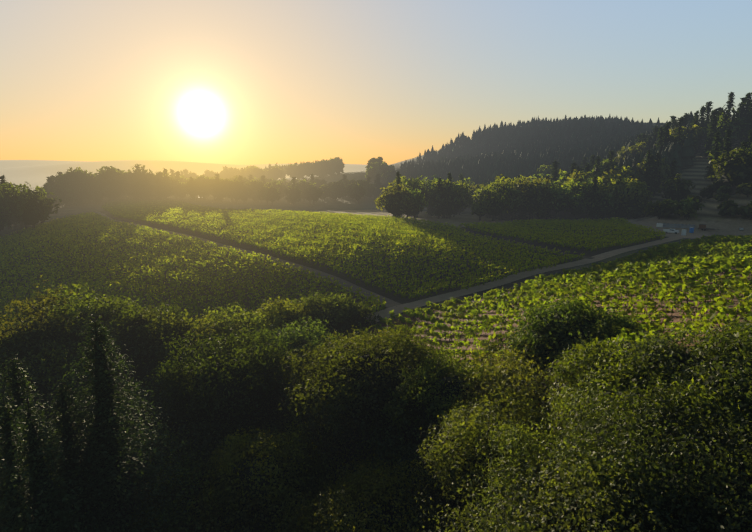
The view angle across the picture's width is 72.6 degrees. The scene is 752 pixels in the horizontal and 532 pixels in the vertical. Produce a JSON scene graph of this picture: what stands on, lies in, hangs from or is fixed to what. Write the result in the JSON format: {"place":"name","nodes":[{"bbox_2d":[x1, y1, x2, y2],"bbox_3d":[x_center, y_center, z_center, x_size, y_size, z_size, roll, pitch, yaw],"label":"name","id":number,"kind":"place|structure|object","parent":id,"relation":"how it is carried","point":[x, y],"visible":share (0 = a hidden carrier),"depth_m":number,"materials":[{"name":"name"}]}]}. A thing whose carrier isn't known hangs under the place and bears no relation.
{"place":"outdoors","nodes":[
{"label":"outdoors","id":0,"kind":"place"},
{"bbox_2d":[33,402,54,430],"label":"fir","id":1,"kind":"object","parent":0,"point":[48,414],"depth_m":62.67,"materials":[{"name":"green plant"}]},
{"bbox_2d":[95,212,400,307],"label":"farm track","id":2,"kind":"structure","parent":0,"point":[389,303],"depth_m":138.21,"materials":[{"name":"soil"}]},
{"bbox_2d":[0,123,751,528],"bbox_3d":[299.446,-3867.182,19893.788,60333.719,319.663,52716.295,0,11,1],"label":"ground","id":3,"kind":"structure","parent":0,"point":[34,173],"depth_m":176.71,"materials":[{"name":"green plant"}]},
{"bbox_2d":[0,354,59,516],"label":"cypress tree","id":4,"kind":"object","parent":3,"relation":"on","point":[23,382],"depth_m":42.68,"materials":[{"name":"green plant"}]},
{"bbox_2d":[0,396,74,531],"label":"cypress tree","id":5,"kind":"object","parent":3,"relation":"on","point":[3,431],"depth_m":36.09,"materials":[{"name":"green plant"}]},
{"bbox_2d":[0,275,90,375],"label":"oak","id":6,"kind":"object","parent":3,"relation":"on","point":[38,310],"depth_m":72.96,"materials":[{"name":"green plant"}]},
{"bbox_2d":[0,320,91,417],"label":"oak","id":7,"kind":"object","parent":3,"relation":"on","point":[7,348],"depth_m":67.27,"materials":[{"name":"green plant"}]},
{"bbox_2d":[0,398,96,531],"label":"cypress tree","id":8,"kind":"object","parent":3,"relation":"on","point":[53,499],"depth_m":35.46,"materials":[{"name":"green plant"}]},
{"bbox_2d":[43,375,96,452],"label":"cypress tree","id":9,"kind":"object","parent":3,"relation":"on","point":[75,386],"depth_m":62.54,"materials":[{"name":"green plant"}]},
{"bbox_2d":[40,377,141,531],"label":"cypress tree","id":10,"kind":"object","parent":3,"relation":"on","point":[83,462],"depth_m":40.13,"materials":[{"name":"green plant"}]},
{"bbox_2d":[41,280,155,399],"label":"oak","id":11,"kind":"object","parent":3,"relation":"on","point":[71,311],"depth_m":78.35,"materials":[{"name":"green plant"}]},
{"bbox_2d":[90,387,158,438],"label":"oak","id":12,"kind":"object","parent":3,"relation":"on","point":[146,396],"depth_m":68.87,"materials":[{"name":"green plant"}]},
{"bbox_2d":[43,315,208,531],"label":"cypress tree","id":13,"kind":"object","parent":3,"relation":"on","point":[122,425],"depth_m":43.33,"materials":[{"name":"green plant"}]},
{"bbox_2d":[80,295,192,385],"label":"oak","id":14,"kind":"object","parent":3,"relation":"on","point":[125,310],"depth_m":77.07,"materials":[{"name":"green plant"}]},
{"bbox_2d":[117,358,156,396],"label":"tree","id":15,"kind":"object","parent":3,"relation":"on","point":[139,377],"visible":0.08,"depth_m":76.51,"materials":[{"name":"green plant"}]},
{"bbox_2d":[82,418,201,531],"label":"oak","id":16,"kind":"object","parent":3,"relation":"on","point":[169,446],"visible":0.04,"depth_m":55.36,"materials":[{"name":"green plant"}]},
{"bbox_2d":[114,374,186,444],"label":"oak","id":17,"kind":"object","parent":3,"relation":"on","point":[141,395],"visible":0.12,"depth_m":68.95,"materials":[{"name":"green plant"}]},
{"bbox_2d":[114,304,218,386],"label":"oak","id":18,"kind":"object","parent":3,"relation":"on","point":[178,321],"depth_m":75.75,"materials":[{"name":"green plant"}]},
{"bbox_2d":[0,212,385,355],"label":"vineyard block","id":19,"kind":"structure","parent":3,"relation":"on","point":[71,224],"depth_m":142.49,"materials":[{"name":"green plant"}]},
{"bbox_2d":[146,332,243,417],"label":"oak","id":20,"kind":"object","parent":3,"relation":"on","point":[154,380],"visible":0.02,"depth_m":70.96,"materials":[{"name":"green plant"}]},
{"bbox_2d":[128,396,290,498],"bbox_3d":[-19.025,20.637,59.057,25.484,10.885,22.831,0,11,1],"label":"tree","id":21,"kind":"object","parent":3,"relation":"on","point":[198,456],"visible":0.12,"depth_m":55.99,"materials":[{"name":"green plant"}]},
{"bbox_2d":[175,313,253,361],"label":"oak","id":22,"kind":"object","parent":3,"relation":"on","point":[205,331],"visible":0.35,"depth_m":78.90,"materials":[{"name":"green plant"}]},
{"bbox_2d":[125,423,304,531],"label":"tree","id":23,"kind":"object","parent":3,"relation":"on","point":[180,508],"depth_m":46.71,"materials":[{"name":"green plant"}]},
{"bbox_2d":[143,323,321,455],"bbox_3d":[-17.721,16.088,63.766,17.934,17.406,19.471,11,15,44],"label":"tree","id":24,"kind":"object","parent":3,"relation":"on","point":[176,370],"depth_m":59.13,"materials":[{"name":"green plant"}]},
{"bbox_2d":[203,302,295,348],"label":"oak","id":25,"kind":"object","parent":3,"relation":"on","point":[259,320],"depth_m":84.21,"materials":[{"name":"green plant"}]},
{"bbox_2d":[182,420,346,531],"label":"tree","id":26,"kind":"object","parent":3,"relation":"on","point":[279,448],"depth_m":44.49,"materials":[{"name":"green plant"}]},
{"bbox_2d":[201,390,355,463],"bbox_3d":[-11.041,20.285,64.035,23.698,9.185,23.299,0,11,1],"label":"oak","id":27,"kind":"object","parent":3,"relation":"on","point":[278,420],"depth_m":59.51,"materials":[{"name":"green plant"}]},
{"bbox_2d":[209,437,356,530],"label":"oak","id":28,"kind":"object","parent":3,"relation":"on","point":[334,457],"visible":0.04,"depth_m":54.69,"materials":[{"name":"green plant"}]},
{"bbox_2d":[242,296,329,338],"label":"oak","id":29,"kind":"object","parent":3,"relation":"on","point":[295,314],"visible":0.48,"depth_m":90.21,"materials":[{"name":"green plant"}]},
{"bbox_2d":[236,316,347,406],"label":"oak","id":30,"kind":"object","parent":3,"relation":"on","point":[312,338],"depth_m":70.86,"materials":[{"name":"green plant"}]},
{"bbox_2d":[265,497,331,531],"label":"oak","id":31,"kind":"object","parent":3,"relation":"on","point":[285,521],"depth_m":44.46,"materials":[{"name":"green plant"}]},
{"bbox_2d":[262,491,338,531],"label":"oak","id":32,"kind":"object","parent":3,"relation":"on","point":[297,520],"visible":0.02,"depth_m":43.53,"materials":[{"name":"green plant"}]},
{"bbox_2d":[285,290,359,336],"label":"oak","id":33,"kind":"object","parent":3,"relation":"on","point":[338,314],"visible":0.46,"depth_m":96.42,"materials":[{"name":"green plant"}]},
{"bbox_2d":[101,196,584,298],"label":"vineyard block","id":34,"kind":"structure","parent":3,"relation":"on","point":[154,210],"depth_m":172.13,"materials":[{"name":"green plant"}]},
{"bbox_2d":[334,322,368,343],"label":"oak","id":35,"kind":"object","parent":3,"relation":"on","point":[356,331],"visible":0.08,"depth_m":94.91,"materials":[{"name":"green plant"}]},
{"bbox_2d":[301,328,405,368],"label":"oak","id":36,"kind":"object","parent":3,"relation":"on","point":[360,338],"depth_m":71.12,"materials":[{"name":"green plant"}]},
{"bbox_2d":[326,296,381,334],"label":"oak","id":37,"kind":"object","parent":3,"relation":"on","point":[363,312],"visible":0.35,"depth_m":99.96,"materials":[{"name":"green plant"}]},
{"bbox_2d":[265,454,464,531],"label":"tree","id":38,"kind":"object","parent":3,"relation":"on","point":[335,510],"depth_m":39.05,"materials":[{"name":"green plant"}]},
{"bbox_2d":[273,322,469,464],"bbox_3d":[-0.344,12.538,58.265,23.925,13.070,25.280,0,11,1],"label":"oak","id":39,"kind":"object","parent":3,"relation":"on","point":[412,352],"visible":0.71,"depth_m":53.24,"materials":[{"name":"green plant"}]},
{"bbox_2d":[2,101,751,531],"bbox_3d":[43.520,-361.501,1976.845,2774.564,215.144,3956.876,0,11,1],"label":"conifer trees","id":40,"kind":"object","parent":3,"relation":"on","point":[522,149],"visible":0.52,"depth_m":545.85,"materials":[{"name":"green plant"}]},
{"bbox_2d":[8,140,751,229],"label":"tree trunks","id":41,"kind":"object","parent":3,"relation":"on","point":[502,216],"visible":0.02,"depth_m":285.41,"materials":[{"name":"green plant"}]},
{"bbox_2d":[0,92,751,224],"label":"trees","id":42,"kind":"object","parent":41,"relation":"attached to","point":[743,108],"visible":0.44,"depth_m":346.69,"materials":[{"name":"green plant"}]},
{"bbox_2d":[342,358,476,472],"bbox_3d":[9.389,16.845,55.620,26.478,9.441,25.542,0,11,1],"label":"tree","id":43,"kind":"object","parent":3,"relation":"on","point":[391,432],"depth_m":49.69,"materials":[{"name":"green plant"}]},
{"bbox_2d":[380,348,497,445],"bbox_3d":[6.967,13.331,50.221,13.186,8.264,12.561,0,11,1],"label":"oak","id":44,"kind":"object","parent":3,"relation":"on","point":[417,380],"depth_m":49.14,"materials":[{"name":"green plant"}]},
{"bbox_2d":[358,436,537,531],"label":"tree","id":45,"kind":"object","parent":3,"relation":"on","point":[435,502],"visible":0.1,"depth_m":37.30,"materials":[{"name":"green plant"}]},
{"bbox_2d":[449,325,481,341],"bbox_3d":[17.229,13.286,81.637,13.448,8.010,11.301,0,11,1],"label":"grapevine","id":46,"kind":"object","parent":3,"relation":"on","point":[469,331],"visible":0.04,"depth_m":82.07,"materials":[{"name":"green plant"}]},
{"bbox_2d":[451,352,493,369],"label":"oak","id":47,"kind":"object","parent":3,"relation":"on","point":[477,360],"visible":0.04,"depth_m":63.61,"materials":[{"name":"green plant"}]},
{"bbox_2d":[436,476,535,531],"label":"oak","id":48,"kind":"object","parent":3,"relation":"on","point":[445,512],"visible":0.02,"depth_m":35.12,"materials":[{"name":"green plant"}]},
{"bbox_2d":[452,368,535,412],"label":"oak","id":49,"kind":"object","parent":3,"relation":"on","point":[479,391],"visible":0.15,"depth_m":47.20,"materials":[{"name":"green plant"}]},
{"bbox_2d":[476,331,519,361],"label":"oak","id":50,"kind":"object","parent":3,"relation":"on","point":[491,347],"visible":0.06,"depth_m":66.05,"materials":[{"name":"green plant"}]},
{"bbox_2d":[495,320,571,373],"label":"oak","id":51,"kind":"object","parent":3,"relation":"on","point":[542,331],"visible":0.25,"depth_m":52.84,"materials":[{"name":"green plant"}]},
{"bbox_2d":[355,234,751,367],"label":"vineyard","id":52,"kind":"object","parent":3,"relation":"on","point":[702,254],"visible":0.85,"depth_m":83.71,"materials":[{"name":"green plant"}]},
{"bbox_2d":[459,217,665,250],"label":"vineyard block","id":53,"kind":"structure","parent":3,"relation":"on","point":[524,228],"depth_m":200.56,"materials":[{"name":"green plant"}]},
{"bbox_2d":[414,432,743,531],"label":"oak","id":54,"kind":"object","parent":3,"relation":"on","point":[596,498],"visible":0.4,"depth_m":23.64,"materials":[{"name":"green plant"}]},
{"bbox_2d":[507,288,655,373],"bbox_3d":[22.330,7.478,55.502,16.701,8.812,15.795,0,11,1],"label":"oak","id":55,"kind":"object","parent":3,"relation":"on","point":[574,310],"visible":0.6,"depth_m":53.98,"materials":[{"name":"green plant"}]},
{"bbox_2d":[551,313,658,356],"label":"oak","id":56,"kind":"object","parent":3,"relation":"on","point":[597,334],"visible":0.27,"depth_m":50.08,"materials":[{"name":"green plant"}]},
{"bbox_2d":[544,336,674,407],"bbox_3d":[18.731,9.261,39.209,11.688,8.288,12.174,0,11,1],"label":"oak","id":57,"kind":"object","parent":3,"relation":"on","point":[575,363],"visible":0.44,"depth_m":39.18,"materials":[{"name":"green plant"}]},
{"bbox_2d":[514,375,751,531],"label":"oak","id":58,"kind":"object","parent":3,"relation":"on","point":[730,528],"depth_m":25.49,"materials":[{"name":"green plant"}]},
{"bbox_2d":[531,372,751,531],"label":"oak","id":59,"kind":"object","parent":3,"relation":"on","point":[631,425],"depth_m":24.74,"materials":[{"name":"green plant"}]},
{"bbox_2d":[540,341,751,480],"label":"oak","id":60,"kind":"object","parent":3,"relation":"on","point":[585,389],"visible":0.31,"depth_m":33.20,"materials":[{"name":"green plant"}]},
{"bbox_2d":[663,229,678,233],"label":"pickup truck","id":61,"kind":"object","parent":3,"relation":"on","point":[671,231],"visible":0.92,"depth_m":202.96,"materials":[{"name":"white paint"}]},
{"bbox_2d":[656,223,694,228],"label":"parked vehicles","id":62,"kind":"object","parent":3,"relation":"on","point":[668,225],"visible":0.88,"depth_m":221.27,"materials":[{"name":"grey plastic"}]},
{"bbox_2d":[607,317,751,418],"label":"bush","id":63,"kind":"object","parent":3,"relation":"on","point":[670,352],"visible":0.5,"depth_m":36.14,"materials":[{"name":"green plant"}]},
{"bbox_2d":[637,364,751,473],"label":"oak","id":64,"kind":"object","parent":3,"relation":"on","point":[729,415],"visible":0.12,"depth_m":29.02,"materials":[{"name":"green plant"}]},
{"bbox_2d":[657,322,751,437],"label":"oak","id":65,"kind":"object","parent":3,"relation":"on","point":[741,342],"visible":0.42,"depth_m":32.11,"materials":[{"name":"green plant"}]},
{"bbox_2d":[698,224,719,230],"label":"equipment trailer","id":66,"kind":"object","parent":3,"relation":"on","point":[702,226],"visible":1,"depth_m":213.27,"materials":[{"name":"brown metal"}]},
{"bbox_2d":[671,364,751,428],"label":"oak","id":67,"kind":"object","parent":3,"relation":"on","point":[717,384],"visible":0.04,"depth_m":31.88,"materials":[{"name":"green plant"}]},
{"bbox_2d":[0,107,751,228],"bbox_3d":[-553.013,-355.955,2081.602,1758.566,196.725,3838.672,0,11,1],"label":"deciduous tree crowns","id":68,"kind":"object","parent":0,"point":[482,193],"visible":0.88,"depth_m":301.58,"materials":[{"name":"green plant"}]},
{"bbox_2d":[0,120,751,531],"bbox_3d":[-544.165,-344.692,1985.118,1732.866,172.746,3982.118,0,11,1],"label":"trees","id":69,"kind":"object","parent":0,"point":[32,218],"visible":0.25,"depth_m":61.10,"materials":[{"name":"green plant"}]},
{"bbox_2d":[415,362,559,494],"bbox_3d":[15.117,14.587,46.259,23.024,9.576,23.511,0,11,1],"label":"bush","id":70,"kind":"object","parent":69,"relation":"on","point":[433,423],"depth_m":46.48,"materials":[{"name":"green plant"}]},
{"bbox_2d":[414,387,567,522],"bbox_3d":[10.200,14.007,38.903,14.656,8.627,16.004,0,11,1],"label":"bush","id":71,"kind":"object","parent":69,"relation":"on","point":[453,425],"depth_m":36.30,"materials":[{"name":"green plant"}]},
{"bbox_2d":[414,325,664,428],"bbox_3d":[20.306,11.632,47.878,33.873,10.312,33.025,0,11,1],"label":"bush","id":72,"kind":"object","parent":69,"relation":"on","point":[511,376],"depth_m":46.65,"materials":[{"name":"green plant"}]},
{"bbox_2d":[435,418,739,531],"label":"oak","id":73,"kind":"object","parent":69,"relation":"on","point":[507,480],"depth_m":26.77,"materials":[{"name":"green plant"}]},
{"bbox_2d":[0,0,751,164],"label":"sky","id":74,"kind":"structure","parent":0,"point":[235,82],"materials":[{"name":"blue"}]},
{"bbox_2d":[327,233,709,339],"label":"farm track","id":75,"kind":"structure","parent":0,"point":[458,293],"depth_m":131.68,"materials":[{"name":"soil"}]},
{"bbox_2d":[465,232,593,258],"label":"farm track","id":76,"kind":"structure","parent":0,"point":[552,251],"depth_m":165.49,"materials":[{"name":"soil"}]},
{"bbox_2d":[387,261,750,358],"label":"young vineyard stakes","id":77,"kind":"object","parent":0,"point":[616,310],"visible":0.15,"depth_m":69.50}
]}

